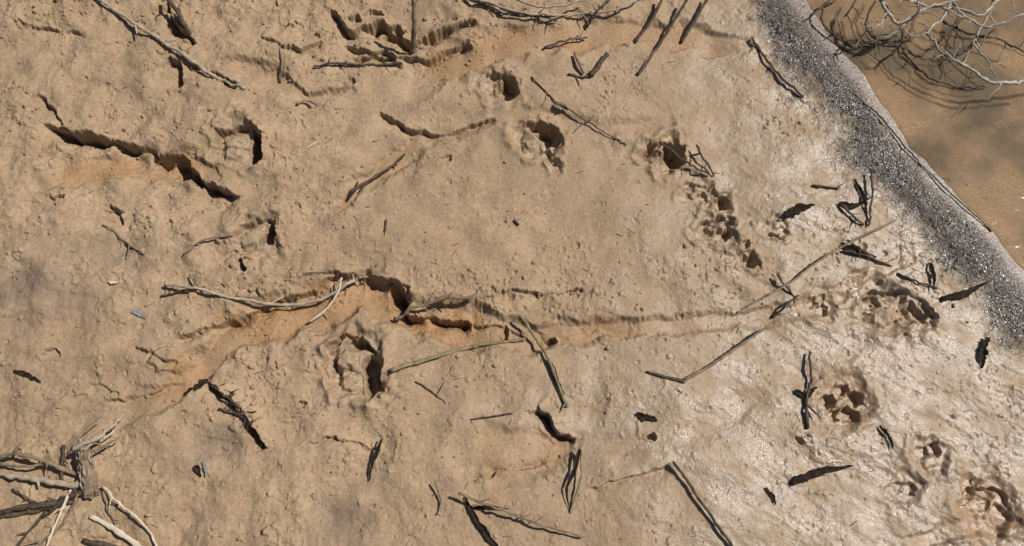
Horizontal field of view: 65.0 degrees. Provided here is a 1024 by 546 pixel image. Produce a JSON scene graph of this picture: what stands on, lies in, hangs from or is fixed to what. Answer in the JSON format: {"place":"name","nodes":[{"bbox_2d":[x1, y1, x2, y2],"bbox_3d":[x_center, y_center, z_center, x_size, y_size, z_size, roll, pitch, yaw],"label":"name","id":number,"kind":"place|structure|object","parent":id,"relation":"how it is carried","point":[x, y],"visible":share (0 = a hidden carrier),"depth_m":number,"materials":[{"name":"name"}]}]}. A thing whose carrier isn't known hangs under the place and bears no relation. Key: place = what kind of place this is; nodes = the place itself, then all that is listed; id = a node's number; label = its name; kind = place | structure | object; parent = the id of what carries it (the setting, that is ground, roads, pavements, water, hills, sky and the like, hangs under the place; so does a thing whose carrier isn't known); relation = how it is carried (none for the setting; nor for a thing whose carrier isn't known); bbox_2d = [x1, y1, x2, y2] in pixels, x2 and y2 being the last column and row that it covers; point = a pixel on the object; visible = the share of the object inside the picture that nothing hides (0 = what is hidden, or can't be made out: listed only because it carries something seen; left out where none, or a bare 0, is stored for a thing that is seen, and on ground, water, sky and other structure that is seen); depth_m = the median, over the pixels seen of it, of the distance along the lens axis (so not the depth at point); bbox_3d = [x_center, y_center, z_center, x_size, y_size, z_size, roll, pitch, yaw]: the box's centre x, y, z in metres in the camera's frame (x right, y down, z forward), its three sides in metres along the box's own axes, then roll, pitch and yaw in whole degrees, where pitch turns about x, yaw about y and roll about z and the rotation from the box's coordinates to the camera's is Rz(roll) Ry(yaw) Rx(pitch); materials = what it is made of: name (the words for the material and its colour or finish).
{"place":"outdoors","nodes":[
{"label":"outdoors","id":0,"kind":"place"},
{"bbox_2d":[0,0,1023,545],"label":"mud riverbank ground","id":1,"kind":"structure","parent":0,"point":[918,382],"depth_m":1.47,"materials":[{"name":"soil"}]},
{"bbox_2d":[13,370,40,381],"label":"dead leaf","id":2,"kind":"object","parent":1,"relation":"on","point":[24,373],"visible":1,"depth_m":1.41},
{"bbox_2d":[0,462,59,474],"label":"driftwood stick","id":3,"kind":"object","parent":1,"relation":"on","point":[26,466],"visible":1,"depth_m":1.35,"materials":[{"name":"wood"}]},
{"bbox_2d":[0,498,73,522],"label":"driftwood stick","id":4,"kind":"object","parent":1,"relation":"on","point":[13,514],"visible":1,"depth_m":1.34,"materials":[{"name":"brown wood"}]},
{"bbox_2d":[0,442,77,475],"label":"driftwood stick","id":5,"kind":"object","parent":1,"relation":"on","point":[48,462],"visible":0.94,"depth_m":1.34,"materials":[{"name":"beige wood"}]},
{"bbox_2d":[0,472,78,488],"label":"driftwood stick","id":6,"kind":"object","parent":1,"relation":"on","point":[38,480],"visible":1,"depth_m":1.34,"materials":[{"name":"brown wood"}]},
{"bbox_2d":[0,490,82,515],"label":"driftwood stick","id":7,"kind":"object","parent":1,"relation":"on","point":[42,504],"visible":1,"depth_m":1.33,"materials":[{"name":"brown wood"}]},
{"bbox_2d":[11,488,73,510],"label":"driftwood stick","id":8,"kind":"object","parent":1,"relation":"on","point":[23,496],"visible":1,"depth_m":1.34,"materials":[{"name":"brown wood"}]},
{"bbox_2d":[15,487,75,545],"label":"driftwood stick","id":9,"kind":"object","parent":1,"relation":"on","point":[41,517],"visible":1,"depth_m":1.33,"materials":[{"name":"brown wood"}]},
{"bbox_2d":[21,492,81,545],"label":"driftwood stick","id":10,"kind":"object","parent":1,"relation":"on","point":[61,525],"visible":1,"depth_m":1.33,"materials":[{"name":"brown wood"}]},
{"bbox_2d":[46,489,71,545],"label":"driftwood stick","id":11,"kind":"object","parent":1,"relation":"on","point":[61,509],"visible":1,"depth_m":1.32,"materials":[{"name":"brown wood"}]},
{"bbox_2d":[59,445,67,488],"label":"driftwood stick","id":12,"kind":"object","parent":1,"relation":"on","point":[62,461],"visible":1,"depth_m":1.35,"materials":[{"name":"brown wood"}]},
{"bbox_2d":[71,416,102,446],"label":"driftwood stick","id":13,"kind":"object","parent":1,"relation":"on","point":[80,435],"visible":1,"depth_m":1.35,"materials":[{"name":"wood"}]},
{"bbox_2d":[76,437,99,498],"bbox_3d":[-0.707,0.326,1.341,0.034,0.066,0.099,0,72,0],"label":"broken wood stump","id":14,"kind":"object","parent":1,"relation":"on","point":[87,476],"visible":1,"depth_m":1.33,"materials":[{"name":"brown wood"}]},
{"bbox_2d":[76,431,113,453],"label":"driftwood stick","id":15,"kind":"object","parent":1,"relation":"on","point":[90,444],"visible":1,"depth_m":1.34,"materials":[{"name":"brown wood"}]},
{"bbox_2d":[71,413,124,451],"bbox_3d":[-0.689,0.269,1.341,0.094,0.031,0.020,-42,77,-12],"label":"driftwood stick","id":16,"kind":"object","parent":1,"relation":"on","point":[83,443],"visible":1,"depth_m":1.33,"materials":[{"name":"brown wood"}]},
{"bbox_2d":[75,436,120,457],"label":"driftwood stick","id":17,"kind":"object","parent":1,"relation":"on","point":[101,447],"visible":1,"depth_m":1.34,"materials":[{"name":"wood"}]},
{"bbox_2d":[82,538,116,545],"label":"dry stick","id":18,"kind":"object","parent":1,"relation":"on","point":[93,542],"visible":1,"depth_m":1.32,"materials":[{"name":"brown wood"}]},
{"bbox_2d":[102,488,118,523],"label":"driftwood stick","id":19,"kind":"object","parent":1,"relation":"on","point":[107,504],"visible":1,"depth_m":1.34,"materials":[{"name":"wood"}]},
{"bbox_2d":[88,514,141,545],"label":"split wood piece","id":20,"kind":"object","parent":1,"relation":"on","point":[118,532],"visible":1,"depth_m":1.33,"materials":[{"name":"wood"}]},
{"bbox_2d":[102,224,144,255],"bbox_3d":[-0.723,-0.055,1.486,0.110,0.018,0.023,34,75,10],"label":"dry twig","id":21,"kind":"object","parent":1,"relation":"on","point":[123,240],"visible":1,"depth_m":1.49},
{"bbox_2d":[101,485,157,545],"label":"driftwood stick","id":22,"kind":"object","parent":1,"relation":"on","point":[126,509],"visible":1,"depth_m":1.32,"materials":[{"name":"brown wood"}]},
{"bbox_2d":[131,309,145,318],"bbox_3d":[-0.672,0.073,1.446,0.030,0.004,0.018,0,72,0],"label":"dry flake","id":23,"kind":"object","parent":1,"relation":"on","point":[137,312],"visible":1,"depth_m":1.45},
{"bbox_2d":[98,0,244,89],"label":"dry stick","id":24,"kind":"object","parent":1,"relation":"on","point":[183,54],"visible":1,"depth_m":1.60,"materials":[{"name":"brown wood"}]},
{"bbox_2d":[161,0,191,35],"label":"dry stick","id":25,"kind":"object","parent":1,"relation":"on","point":[179,15],"visible":1,"depth_m":1.61,"materials":[{"name":"brown wood"}]},
{"bbox_2d":[161,286,204,297],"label":"dry twig","id":26,"kind":"object","parent":1,"relation":"on","point":[173,293],"visible":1,"depth_m":1.46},
{"bbox_2d":[189,274,202,287],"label":"dry twig","id":27,"kind":"object","parent":1,"relation":"on","point":[190,275],"visible":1,"depth_m":1.46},
{"bbox_2d":[184,379,208,394],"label":"dead leaf","id":28,"kind":"object","parent":1,"relation":"on","point":[201,382],"visible":1,"depth_m":1.40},
{"bbox_2d":[193,465,200,476],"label":"dead leaf","id":29,"kind":"object","parent":1,"relation":"on","point":[196,468],"visible":1,"depth_m":1.35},
{"bbox_2d":[202,460,207,475],"bbox_3d":[-0.517,0.329,1.355,0.010,0.005,0.028,-24,74,-7],"label":"dry flake","id":30,"kind":"object","parent":1,"relation":"on","point":[204,467],"visible":1,"depth_m":1.35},
{"bbox_2d":[182,235,232,255],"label":"dry twig","id":31,"kind":"object","parent":1,"relation":"on","point":[191,248],"visible":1,"depth_m":1.48,"materials":[{"name":"wood"}]},
{"bbox_2d":[206,380,262,446],"bbox_3d":[-0.474,0.231,1.386,0.030,0.033,0.159,-41,77,-12],"label":"dry twig","id":32,"kind":"object","parent":1,"relation":"on","point":[228,397],"visible":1,"depth_m":1.38,"materials":[{"name":"brown wood"}]},
{"bbox_2d":[218,404,256,416],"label":"dry twig","id":33,"kind":"object","parent":1,"relation":"on","point":[228,411],"visible":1,"depth_m":1.38,"materials":[{"name":"brown wood"}]},
{"bbox_2d":[228,402,260,427],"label":"dry twig","id":34,"kind":"object","parent":1,"relation":"on","point":[241,416],"visible":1,"depth_m":1.38,"materials":[{"name":"brown wood"}]},
{"bbox_2d":[164,274,367,305],"bbox_3d":[-0.446,0.024,1.461,0.367,0.034,0.071,0,72,0],"label":"dry stick","id":35,"kind":"object","parent":1,"relation":"on","point":[323,298],"visible":1,"depth_m":1.46,"materials":[{"name":"wood"}]},
{"bbox_2d":[279,47,282,81],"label":"dry twig","id":36,"kind":"object","parent":1,"relation":"on","point":[281,64],"visible":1,"depth_m":1.60,"materials":[{"name":"wood"}]},
{"bbox_2d":[296,99,317,105],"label":"dry twig","id":37,"kind":"object","parent":1,"relation":"on","point":[305,100],"visible":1,"depth_m":1.58,"materials":[{"name":"wood"}]},
{"bbox_2d":[308,278,341,322],"bbox_3d":[-0.327,0.058,1.459,0.037,0.025,0.101,35,75,11],"label":"dry stick","id":38,"kind":"object","parent":1,"relation":"on","point":[325,309],"visible":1,"depth_m":1.46,"materials":[{"name":"brown wood"}]},
{"bbox_2d":[346,181,357,200],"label":"dead leaf","id":39,"kind":"object","parent":1,"relation":"on","point":[350,195],"visible":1,"depth_m":1.52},
{"bbox_2d":[314,58,401,66],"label":"dry twig","id":40,"kind":"object","parent":1,"relation":"on","point":[368,64],"visible":1,"depth_m":1.61,"materials":[{"name":"wood"}]},
{"bbox_2d":[368,438,382,481],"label":"dead leaf","id":41,"kind":"object","parent":1,"relation":"on","point":[375,454],"visible":1,"depth_m":1.37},
{"bbox_2d":[349,153,405,191],"bbox_3d":[-0.254,-0.189,1.540,0.129,0.013,0.016,-37,76,-11],"label":"dry stick","id":42,"kind":"object","parent":1,"relation":"on","point":[363,184],"visible":1,"depth_m":1.54,"materials":[{"name":"brown wood"}]},
{"bbox_2d":[410,0,416,54],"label":"dry stick","id":43,"kind":"object","parent":1,"relation":"on","point":[413,30],"visible":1,"depth_m":1.56,"materials":[{"name":"wood"}]},
{"bbox_2d":[415,381,445,402],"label":"dry twig","id":44,"kind":"object","parent":1,"relation":"on","point":[424,385],"visible":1,"depth_m":1.41,"materials":[{"name":"wood"}]},
{"bbox_2d":[393,291,476,321],"bbox_3d":[-0.139,0.060,1.446,0.158,0.044,0.024,-15,73,-5],"label":"dry stick","id":45,"kind":"object","parent":1,"relation":"on","point":[440,298],"visible":1,"depth_m":1.44,"materials":[{"name":"wood"}]},
{"bbox_2d":[434,482,441,514],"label":"dry twig","id":46,"kind":"object","parent":1,"relation":"on","point":[438,491],"visible":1,"depth_m":1.34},
{"bbox_2d":[437,376,463,395],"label":"dry twig","id":47,"kind":"object","parent":1,"relation":"on","point":[448,381],"visible":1,"depth_m":1.41,"materials":[{"name":"brown wood"}]},
{"bbox_2d":[390,337,525,372],"bbox_3d":[-0.095,0.140,1.426,0.246,0.036,0.018,-15,73,-5],"label":"green reed stem","id":48,"kind":"object","parent":1,"relation":"on","point":[416,362],"visible":1,"depth_m":1.43,"materials":[{"name":"plant"}]},
{"bbox_2d":[464,497,498,545],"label":"dead leaf","id":49,"kind":"object","parent":1,"relation":"on","point":[482,528],"visible":0.96,"depth_m":1.33,"materials":[{"name":"plant"}]},
{"bbox_2d":[472,505,508,509],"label":"dead leaf","id":50,"kind":"object","parent":1,"relation":"on","point":[480,507],"visible":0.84,"depth_m":1.34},
{"bbox_2d":[471,413,512,419],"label":"dry twig","id":51,"kind":"object","parent":1,"relation":"on","point":[490,416],"visible":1,"depth_m":1.39,"materials":[{"name":"brown wood"}]},
{"bbox_2d":[1,0,998,544],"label":"mud clods","id":52,"kind":"object","parent":1,"relation":"on","point":[21,120],"visible":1,"depth_m":1.47,"materials":[{"name":"soil"}]},
{"bbox_2d":[482,0,526,15],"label":"dry twig","id":53,"kind":"object","parent":1,"relation":"on","point":[496,9],"visible":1,"depth_m":1.63,"materials":[{"name":"brown wood"}]},
{"bbox_2d":[0,0,1023,543],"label":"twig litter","id":54,"kind":"object","parent":1,"relation":"on","point":[428,308],"visible":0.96,"depth_m":1.44,"materials":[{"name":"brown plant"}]},
{"bbox_2d":[478,0,557,25],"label":"dry twig","id":55,"kind":"object","parent":1,"relation":"on","point":[548,17],"visible":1,"depth_m":1.63,"materials":[{"name":"brown wood"}]},
{"bbox_2d":[458,492,583,537],"bbox_3d":[0.016,0.397,1.322,0.218,0.036,0.021,15,73,5],"label":"dry stick","id":56,"kind":"object","parent":1,"relation":"on","point":[503,509],"visible":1,"depth_m":1.32,"materials":[{"name":"wood"}]},
{"bbox_2d":[519,314,568,411],"bbox_3d":[0.058,0.157,1.422,0.021,0.019,0.188,-21,73,-7],"label":"reed stem","id":57,"kind":"object","parent":1,"relation":"on","point":[565,404],"visible":1,"depth_m":1.42,"materials":[{"name":"plant"}]},
{"bbox_2d":[516,0,584,10],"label":"dry twig","id":58,"kind":"object","parent":1,"relation":"on","point":[544,7],"visible":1,"depth_m":1.61,"materials":[{"name":"brown wood"}]},
{"bbox_2d":[472,0,637,20],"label":"dry twig","id":59,"kind":"object","parent":1,"relation":"on","point":[530,14],"visible":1,"depth_m":1.62,"materials":[{"name":"brown wood"}]},
{"bbox_2d":[551,362,567,407],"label":"dead leaf","id":60,"kind":"object","parent":1,"relation":"on","point":[558,379],"visible":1,"depth_m":1.41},
{"bbox_2d":[554,101,567,109],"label":"dead leaf","id":61,"kind":"object","parent":1,"relation":"on","point":[558,105],"visible":1,"depth_m":1.56,"materials":[{"name":"brown plant"}]},
{"bbox_2d":[544,31,587,48],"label":"dry twig","id":62,"kind":"object","parent":1,"relation":"on","point":[575,38],"visible":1,"depth_m":1.62,"materials":[{"name":"brown wood"}]},
{"bbox_2d":[565,449,580,511],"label":"dead leaf","id":63,"kind":"object","parent":1,"relation":"on","point":[575,467],"visible":1,"depth_m":1.35,"materials":[{"name":"plant"}]},
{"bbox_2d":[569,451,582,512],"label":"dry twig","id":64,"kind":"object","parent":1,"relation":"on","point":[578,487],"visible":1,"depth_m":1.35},
{"bbox_2d":[558,115,595,146],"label":"dry twig","id":65,"kind":"object","parent":1,"relation":"on","point":[579,127],"visible":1,"depth_m":1.55,"materials":[{"name":"wood"}]},
{"bbox_2d":[531,76,626,145],"bbox_3d":[0.119,-0.307,1.562,0.235,0.023,0.039,37,76,11],"label":"dry twig","id":66,"kind":"object","parent":1,"relation":"on","point":[594,125],"visible":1,"depth_m":1.56,"materials":[{"name":"brown wood"}]},
{"bbox_2d":[573,52,584,73],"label":"dry twig","id":67,"kind":"object","parent":1,"relation":"on","point":[579,63],"visible":1,"depth_m":1.59,"materials":[{"name":"wood"}]},
{"bbox_2d":[568,71,592,85],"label":"dry twig","id":68,"kind":"object","parent":1,"relation":"on","point":[577,76],"visible":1,"depth_m":1.59,"materials":[{"name":"brown wood"}]},
{"bbox_2d":[586,0,609,27],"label":"dry twig","id":69,"kind":"object","parent":1,"relation":"on","point":[595,15],"visible":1,"depth_m":1.62,"materials":[{"name":"brown wood"}]},
{"bbox_2d":[588,52,608,76],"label":"dry twig","id":70,"kind":"object","parent":1,"relation":"on","point":[604,57],"visible":1,"depth_m":1.59,"materials":[{"name":"brown wood"}]},
{"bbox_2d":[636,412,657,420],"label":"dead leaf","id":71,"kind":"object","parent":1,"relation":"on","point":[643,416],"visible":1,"depth_m":1.39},
{"bbox_2d":[634,0,662,43],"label":"dark reed","id":72,"kind":"object","parent":1,"relation":"on","point":[649,23],"visible":1,"depth_m":1.63,"materials":[{"name":"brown wood"}]},
{"bbox_2d":[636,0,687,75],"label":"dark reed","id":73,"kind":"object","parent":1,"relation":"on","point":[647,61],"visible":1,"depth_m":1.62,"materials":[{"name":"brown wood"}]},
{"bbox_2d":[646,371,684,382],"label":"dry twig","id":74,"kind":"object","parent":1,"relation":"on","point":[680,380],"visible":1,"depth_m":1.41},
{"bbox_2d":[659,141,709,174],"bbox_3d":[0.326,-0.215,1.537,0.117,0.018,0.024,38,76,11],"label":"dry twig","id":75,"kind":"object","parent":1,"relation":"on","point":[677,155],"visible":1,"depth_m":1.53,"materials":[{"name":"brown wood"}]},
{"bbox_2d":[689,153,698,159],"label":"dry twig","id":76,"kind":"object","parent":1,"relation":"on","point":[692,155],"visible":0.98,"depth_m":1.54,"materials":[{"name":"brown wood"}]},
{"bbox_2d":[680,0,707,42],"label":"dark reed","id":77,"kind":"object","parent":1,"relation":"on","point":[693,22],"visible":1,"depth_m":1.63,"materials":[{"name":"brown wood"}]},
{"bbox_2d":[672,461,733,545],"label":"dry stick","id":78,"kind":"object","parent":1,"relation":"on","point":[677,467],"visible":1,"depth_m":1.33,"materials":[{"name":"brown wood"}]},
{"bbox_2d":[696,144,718,176],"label":"dry twig","id":79,"kind":"object","parent":1,"relation":"on","point":[702,157],"visible":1,"depth_m":1.53,"materials":[{"name":"brown wood"}]},
{"bbox_2d":[683,324,772,380],"bbox_3d":[0.381,0.140,1.414,0.191,0.018,0.009,-30,75,-9],"label":"dry stick","id":80,"kind":"object","parent":1,"relation":"on","point":[690,376],"visible":1,"depth_m":1.41,"materials":[{"name":"wood"}]},
{"bbox_2d":[765,487,775,504],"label":"dead leaf","id":81,"kind":"object","parent":1,"relation":"on","point":[772,495],"visible":1,"depth_m":1.34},
{"bbox_2d":[751,37,803,97],"bbox_3d":[0.523,-0.407,1.598,0.018,0.012,0.161,-34,75,-10],"label":"dry stick","id":82,"kind":"object","parent":1,"relation":"on","point":[772,67],"visible":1,"depth_m":1.60,"materials":[{"name":"brown wood"}]},
{"bbox_2d":[770,294,798,318],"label":"dry twig","id":83,"kind":"object","parent":1,"relation":"on","point":[782,308],"visible":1,"depth_m":1.45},
{"bbox_2d":[777,274,797,303],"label":"dry twig","id":84,"kind":"object","parent":1,"relation":"on","point":[783,283],"visible":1,"depth_m":1.45,"materials":[{"name":"brown wood"}]},
{"bbox_2d":[783,203,814,218],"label":"dead leaf","id":85,"kind":"object","parent":1,"relation":"on","point":[797,208],"visible":1,"depth_m":1.50,"materials":[{"name":"plant"}]},
{"bbox_2d":[794,386,816,397],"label":"dead leaf","id":86,"kind":"object","parent":1,"relation":"on","point":[800,393],"visible":1,"depth_m":1.40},
{"bbox_2d":[804,352,819,428],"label":"dry twig","id":87,"kind":"object","parent":1,"relation":"on","point":[806,415],"visible":1,"depth_m":1.39,"materials":[{"name":"brown wood"}]},
{"bbox_2d":[737,219,896,312],"bbox_3d":[0.557,-0.016,1.470,0.348,0.028,0.013,-29,74,-9],"label":"grass stem","id":88,"kind":"object","parent":1,"relation":"on","point":[823,257],"visible":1,"depth_m":1.46,"materials":[{"name":"plant"}]},
{"bbox_2d":[790,465,852,485],"bbox_3d":[0.522,0.336,1.355,0.112,0.011,0.017,-17,73,-5],"label":"dead leaf","id":89,"kind":"object","parent":1,"relation":"on","point":[813,474],"visible":1,"depth_m":1.35,"materials":[{"name":"plant"}]},
{"bbox_2d":[812,183,844,188],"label":"dry twig","id":90,"kind":"object","parent":1,"relation":"on","point":[820,186],"visible":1,"depth_m":1.52,"materials":[{"name":"brown wood"}]},
{"bbox_2d":[839,203,864,227],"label":"dry twig","id":91,"kind":"object","parent":1,"relation":"on","point":[849,212],"visible":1,"depth_m":1.50,"materials":[{"name":"brown wood"}]},
{"bbox_2d":[838,197,870,208],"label":"dead leaf","id":92,"kind":"object","parent":1,"relation":"on","point":[847,204],"visible":1,"depth_m":1.50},
{"bbox_2d":[841,243,869,256],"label":"dead leaf","id":93,"kind":"object","parent":1,"relation":"on","point":[852,247],"visible":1,"depth_m":1.48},
{"bbox_2d":[853,178,866,209],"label":"dead leaf","id":94,"kind":"object","parent":1,"relation":"on","point":[860,189],"visible":1,"depth_m":1.51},
{"bbox_2d":[847,239,876,258],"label":"dry twig","id":95,"kind":"object","parent":1,"relation":"on","point":[865,252],"visible":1,"depth_m":1.48,"materials":[{"name":"brown wood"}]},
{"bbox_2d":[843,248,891,265],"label":"dry twig","id":96,"kind":"object","parent":1,"relation":"on","point":[857,253],"visible":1,"depth_m":1.48,"materials":[{"name":"brown wood"}]},
{"bbox_2d":[867,170,880,225],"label":"dry twig","id":97,"kind":"object","parent":1,"relation":"on","point":[871,198],"visible":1,"depth_m":1.50,"materials":[{"name":"brown wood"}]},
{"bbox_2d":[879,425,893,448],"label":"dead leaf","id":98,"kind":"object","parent":1,"relation":"on","point":[886,433],"visible":1,"depth_m":1.37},
{"bbox_2d":[898,273,937,290],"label":"dry twig","id":99,"kind":"object","parent":1,"relation":"on","point":[910,279],"visible":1,"depth_m":1.46,"materials":[{"name":"brown wood"}]},
{"bbox_2d":[852,93,991,231],"bbox_3d":[0.783,-0.213,1.549,0.026,0.015,0.368,-35,75,-11],"label":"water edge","id":100,"kind":"object","parent":1,"relation":"on","point":[885,122],"visible":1,"depth_m":1.55,"materials":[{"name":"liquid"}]},
{"bbox_2d":[928,263,935,286],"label":"dead leaf","id":101,"kind":"object","parent":1,"relation":"on","point":[932,271],"visible":1,"depth_m":1.46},
{"bbox_2d":[941,282,988,301],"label":"dead leaf","id":102,"kind":"object","parent":1,"relation":"on","point":[963,294],"visible":1,"depth_m":1.45,"materials":[{"name":"plant"}]},
{"bbox_2d":[970,478,977,497],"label":"dead leaf","id":103,"kind":"object","parent":1,"relation":"on","point":[975,484],"visible":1,"depth_m":1.36,"materials":[{"name":"brown plant"}]},
{"bbox_2d":[979,337,989,367],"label":"dead leaf","id":104,"kind":"object","parent":1,"relation":"on","point":[984,351],"visible":1,"depth_m":1.42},
{"bbox_2d":[814,0,1023,232],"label":"river water","id":105,"kind":"structure","parent":0,"point":[937,154],"depth_m":1.62,"materials":[{"name":"liquid"}]},
{"bbox_2d":[812,0,1023,88],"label":"submerged branches","id":106,"kind":"object","parent":105,"relation":"on","point":[945,22],"visible":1,"depth_m":1.63,"materials":[{"name":"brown wood"}]},
{"bbox_2d":[854,0,1023,100],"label":"dead bush","id":107,"kind":"object","parent":105,"relation":"on","point":[884,6],"visible":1,"depth_m":1.56,"materials":[{"name":"wood"}]}
]}

